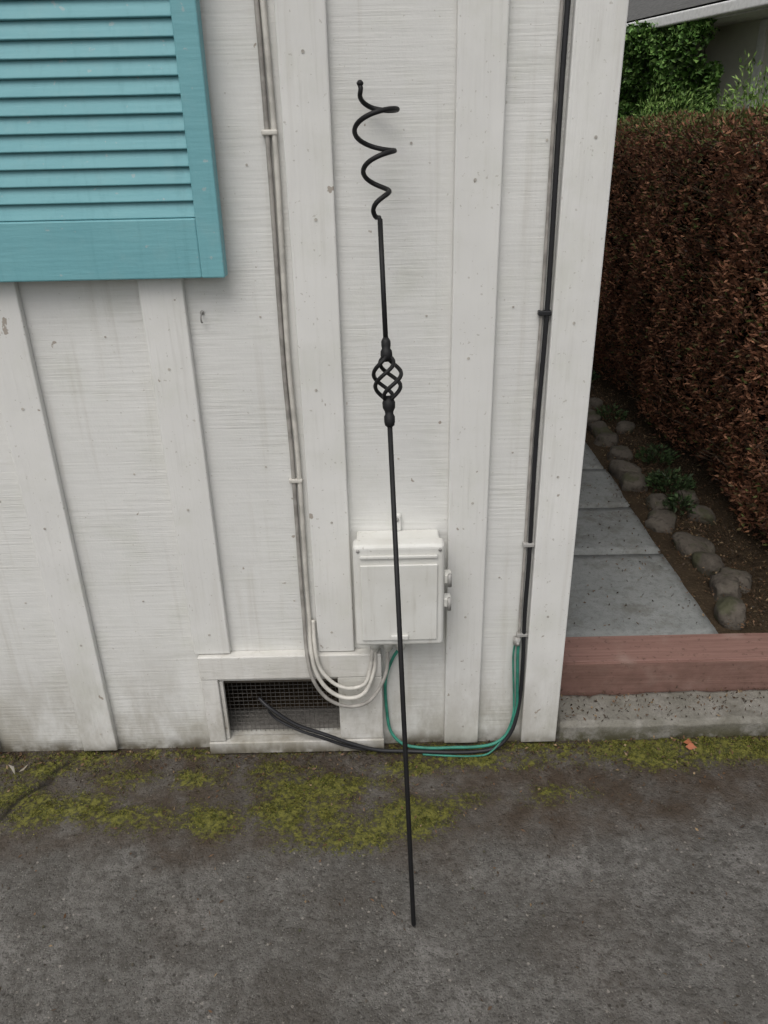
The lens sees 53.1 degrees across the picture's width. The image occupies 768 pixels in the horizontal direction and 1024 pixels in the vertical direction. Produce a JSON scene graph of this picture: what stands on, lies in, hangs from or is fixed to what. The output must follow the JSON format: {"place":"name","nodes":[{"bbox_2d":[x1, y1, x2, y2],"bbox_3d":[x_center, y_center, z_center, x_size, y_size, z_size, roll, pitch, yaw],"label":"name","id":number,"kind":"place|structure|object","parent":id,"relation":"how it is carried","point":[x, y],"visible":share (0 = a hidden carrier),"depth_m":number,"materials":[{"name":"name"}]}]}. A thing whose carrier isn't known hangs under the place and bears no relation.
{"place":"outdoors","nodes":[
{"label":"outdoors","id":0,"kind":"place"},
{"bbox_2d":[183,0,317,650],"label":"siding","id":1,"kind":"object","parent":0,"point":[236,352],"visible":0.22,"depth_m":1.66,"materials":[{"name":"white wood"}]},
{"bbox_2d":[200,310,203,322],"bbox_3d":[-0.381,-0.407,1.608,0.009,0.025,0.022,-1,26,0],"label":"wall hook","id":2,"kind":"object","parent":1,"relation":"attached to","point":[201,312],"depth_m":1.60,"materials":[{"name":"metal"}]},
{"bbox_2d":[274,0,353,651],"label":"batten","id":3,"kind":"object","parent":1,"relation":"attached to","point":[304,79],"visible":1,"depth_m":1.58,"materials":[{"name":"white wood"}]},
{"bbox_2d":[254,0,388,707],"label":"white cable","id":4,"kind":"object","parent":1,"relation":"attached to","point":[310,643],"visible":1,"depth_m":1.67,"materials":[{"name":"white plastic"}]},
{"bbox_2d":[230,728,340,734],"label":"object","id":5,"kind":"object","parent":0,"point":[272,731],"visible":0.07,"depth_m":2.12,"materials":[{"name":"white wood"}]},
{"bbox_2d":[0,735,767,1023],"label":"concrete driveway","id":6,"kind":"structure","parent":0,"point":[328,964],"depth_m":1.71,"materials":[{"name":"grey concrete"}]},
{"bbox_2d":[0,279,209,751],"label":"siding","id":7,"kind":"object","parent":6,"relation":"on","point":[97,391],"depth_m":1.85,"materials":[{"name":"white wood"}]},
{"bbox_2d":[0,282,118,750],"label":"batten","id":8,"kind":"object","parent":7,"relation":"attached to","point":[28,434],"visible":0.91,"depth_m":1.80,"materials":[{"name":"white wood"}]},
{"bbox_2d":[0,0,227,281],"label":"window shutter","id":9,"kind":"object","parent":7,"relation":"attached to","point":[108,168],"depth_m":1.43,"materials":[{"name":"teal paint"}]},
{"bbox_2d":[137,278,230,653],"bbox_3d":[-0.463,-0.673,1.481,0.092,2.294,0.019,-1,26,0],"label":"batten","id":10,"kind":"object","parent":7,"relation":"attached to","point":[163,303],"visible":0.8,"depth_m":1.73,"materials":[{"name":"white wood"}]},
{"bbox_2d":[21,49,597,734],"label":"nail heads","id":11,"kind":"object","parent":7,"relation":"attached to","point":[315,389],"visible":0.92,"depth_m":1.67,"materials":[{"name":"grey metal"}]},
{"bbox_2d":[228,707,339,729],"bbox_3d":[-0.437,0.601,2.172,1.500,0.050,0.078,-1,26,0],"label":"underfloor ledge","id":12,"kind":"object","parent":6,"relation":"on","point":[304,715],"visible":0.03,"depth_m":2.15,"materials":[{"name":"grey concrete"}]},
{"bbox_2d":[197,648,383,753],"bbox_3d":[-0.239,0.502,2.049,0.474,0.319,0.046,-1,26,0],"label":"foundation vent","id":13,"kind":"object","parent":6,"relation":"on","point":[363,725],"visible":0.93,"depth_m":2.03,"materials":[{"name":"metal"}]},
{"bbox_2d":[9,738,696,773],"bbox_3d":[-0.079,0.657,2.068,1.849,0.024,0.035,-2,26,-1],"label":"fallen leaf","id":14,"kind":"object","parent":6,"relation":"on","point":[690,746],"visible":1,"depth_m":2.08,"materials":[{"name":"brown plant"}]},
{"bbox_2d":[1,739,753,1002],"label":"pebbles","id":15,"kind":"object","parent":6,"relation":"on","point":[299,930],"visible":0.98,"depth_m":1.91,"materials":[{"name":"stone"}]},
{"bbox_2d":[352,80,415,926],"bbox_3d":[0.004,0.041,1.521,0.091,1.596,0.545,-1,26,0],"label":"iron garden stake","id":16,"kind":"object","parent":6,"relation":"on","point":[388,403],"visible":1,"depth_m":1.47,"materials":[{"name":"black metal"}]},
{"bbox_2d":[0,735,767,856],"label":"ground moss","id":17,"kind":"object","parent":6,"relation":"on","point":[425,817],"visible":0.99,"depth_m":1.99,"materials":[{"name":"green plant"}]},
{"bbox_2d":[0,356,767,1023],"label":"leaf litter","id":18,"kind":"object","parent":6,"relation":"on","point":[574,622],"visible":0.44,"depth_m":2.17,"materials":[{"name":"brown plant"}]},
{"bbox_2d":[585,340,767,633],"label":"garden soil","id":19,"kind":"structure","parent":0,"point":[693,584],"depth_m":3.04,"materials":[{"name":"brown soil"}]},
{"bbox_2d":[566,441,718,636],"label":"paving path","id":20,"kind":"structure","parent":19,"relation":"on","point":[596,611],"depth_m":2.61,"materials":[{"name":"concrete"}]},
{"bbox_2d":[591,370,697,514],"bbox_3d":[1.204,-0.451,3.851,0.262,0.100,2.002,-1,26,0],"label":"ground cover plant","id":21,"kind":"object","parent":19,"relation":"on","point":[653,477],"visible":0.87,"depth_m":3.23,"materials":[{"name":"green plant"}]},
{"bbox_2d":[615,71,716,145],"bbox_3d":[2.371,-2.846,6.865,0.949,1.891,1.723,-1,26,0],"label":"green shrub","id":22,"kind":"object","parent":19,"relation":"on","point":[664,96],"visible":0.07,"depth_m":6.40,"materials":[{"name":"green plant"}]},
{"bbox_2d":[587,385,752,629],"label":"border stones","id":23,"kind":"object","parent":19,"relation":"on","point":[724,580],"visible":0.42,"depth_m":2.91,"materials":[{"name":"grey stone"}]},
{"bbox_2d":[592,103,767,549],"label":"brown hedge","id":24,"kind":"object","parent":19,"relation":"on","point":[682,318],"visible":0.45,"depth_m":3.28,"materials":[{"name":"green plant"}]},
{"bbox_2d":[681,51,767,148],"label":"green shrub","id":25,"kind":"object","parent":19,"relation":"on","point":[729,103],"visible":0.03,"depth_m":5.19,"materials":[{"name":"green plant"}]},
{"label":"ground","id":26,"kind":"structure","parent":0,"visible":0},
{"bbox_2d":[224,681,338,709],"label":"underfloor soil","id":27,"kind":"structure","parent":26,"relation":"on","point":[258,690],"depth_m":2.27,"materials":[{"name":"black soil"}]},
{"bbox_2d":[555,689,767,740],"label":"concrete curb","id":28,"kind":"structure","parent":26,"relation":"on","point":[705,722],"depth_m":2.12,"materials":[{"name":"grey concrete"}]},
{"bbox_2d":[560,633,767,694],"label":"timber edging","id":29,"kind":"object","parent":26,"relation":"on","point":[600,665],"visible":0.59,"depth_m":2.21,"materials":[{"name":"red wood"}]},
{"bbox_2d":[618,18,767,148],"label":"wall","id":30,"kind":"structure","parent":26,"relation":"on","point":[728,46],"depth_m":6.76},
{"bbox_2d":[617,18,724,146],"bbox_3d":[1.752,-4.365,9.597,0.656,2.477,6.510,-10,27,-18],"label":"ivy","id":31,"kind":"object","parent":30,"relation":"attached to","point":[676,58],"visible":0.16,"depth_m":6.92,"materials":[{"name":"green plant"}]},
{"bbox_2d":[627,0,728,22],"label":"roof","id":32,"kind":"structure","parent":30,"relation":"on","point":[638,10],"depth_m":7.33,"materials":[{"name":"concrete"}]},
{"bbox_2d":[647,7,767,35],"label":"soffit","id":33,"kind":"structure","parent":30,"relation":"attached to","point":[743,17],"depth_m":6.33,"materials":[{"name":"paint"}]},
{"bbox_2d":[626,0,767,28],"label":"gutter","id":34,"kind":"object","parent":33,"relation":"on","point":[711,11],"depth_m":6.35,"materials":[{"name":"paint"}]},
{"bbox_2d":[741,19,767,137],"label":"corner trim","id":35,"kind":"structure","parent":30,"relation":"attached to","point":[761,40],"depth_m":6.48,"materials":[{"name":"paint"}]},
{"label":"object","id":36,"kind":"object","parent":26,"relation":"on","visible":0},
{"bbox_2d":[224,678,337,682],"bbox_3d":[-0.441,0.400,2.094,1.500,0.100,0.085,-1,26,0],"label":"sill plate","id":37,"kind":"object","parent":36,"relation":"attached to","point":[255,681],"depth_m":2.08,"materials":[{"name":"wood"}]},
{"bbox_3d":[0.389,-2.072,4.725,0.020,2.620,6.976,-1,26,0],"label":"side siding","id":38,"kind":"object","parent":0,"visible":0},
{"bbox_2d":[326,0,573,743],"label":"siding","id":39,"kind":"object","parent":38,"relation":"attached to","point":[401,54],"visible":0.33,"depth_m":1.60,"materials":[{"name":"white wood"}]},
{"bbox_2d":[352,513,451,651],"bbox_3d":[0.045,0.194,1.852,0.229,0.375,0.110,-1,26,0],"label":"utility box","id":40,"kind":"object","parent":39,"relation":"attached to","point":[425,576],"visible":0.93,"depth_m":1.80,"materials":[{"name":"white plastic"}]},
{"bbox_2d":[384,636,520,756],"bbox_3d":[0.179,0.491,2.020,0.359,0.347,0.064,-1,26,0],"label":"green ground wire","id":41,"kind":"object","parent":40,"relation":"attached to","point":[516,641],"visible":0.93,"depth_m":2.07,"materials":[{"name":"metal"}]},
{"bbox_2d":[258,0,570,753],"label":"black cable","id":42,"kind":"object","parent":39,"relation":"attached to","point":[546,313],"visible":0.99,"depth_m":1.69,"materials":[{"name":"rubber"}]},
{"bbox_2d":[444,0,509,742],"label":"batten","id":43,"kind":"object","parent":39,"relation":"attached to","point":[481,49],"visible":1,"depth_m":1.62,"materials":[{"name":"white wood"}]},
{"bbox_2d":[520,0,628,741],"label":"corner board","id":44,"kind":"object","parent":39,"relation":"attached to","point":[598,32],"visible":1,"depth_m":1.62,"materials":[{"name":"white wood"}]}
]}

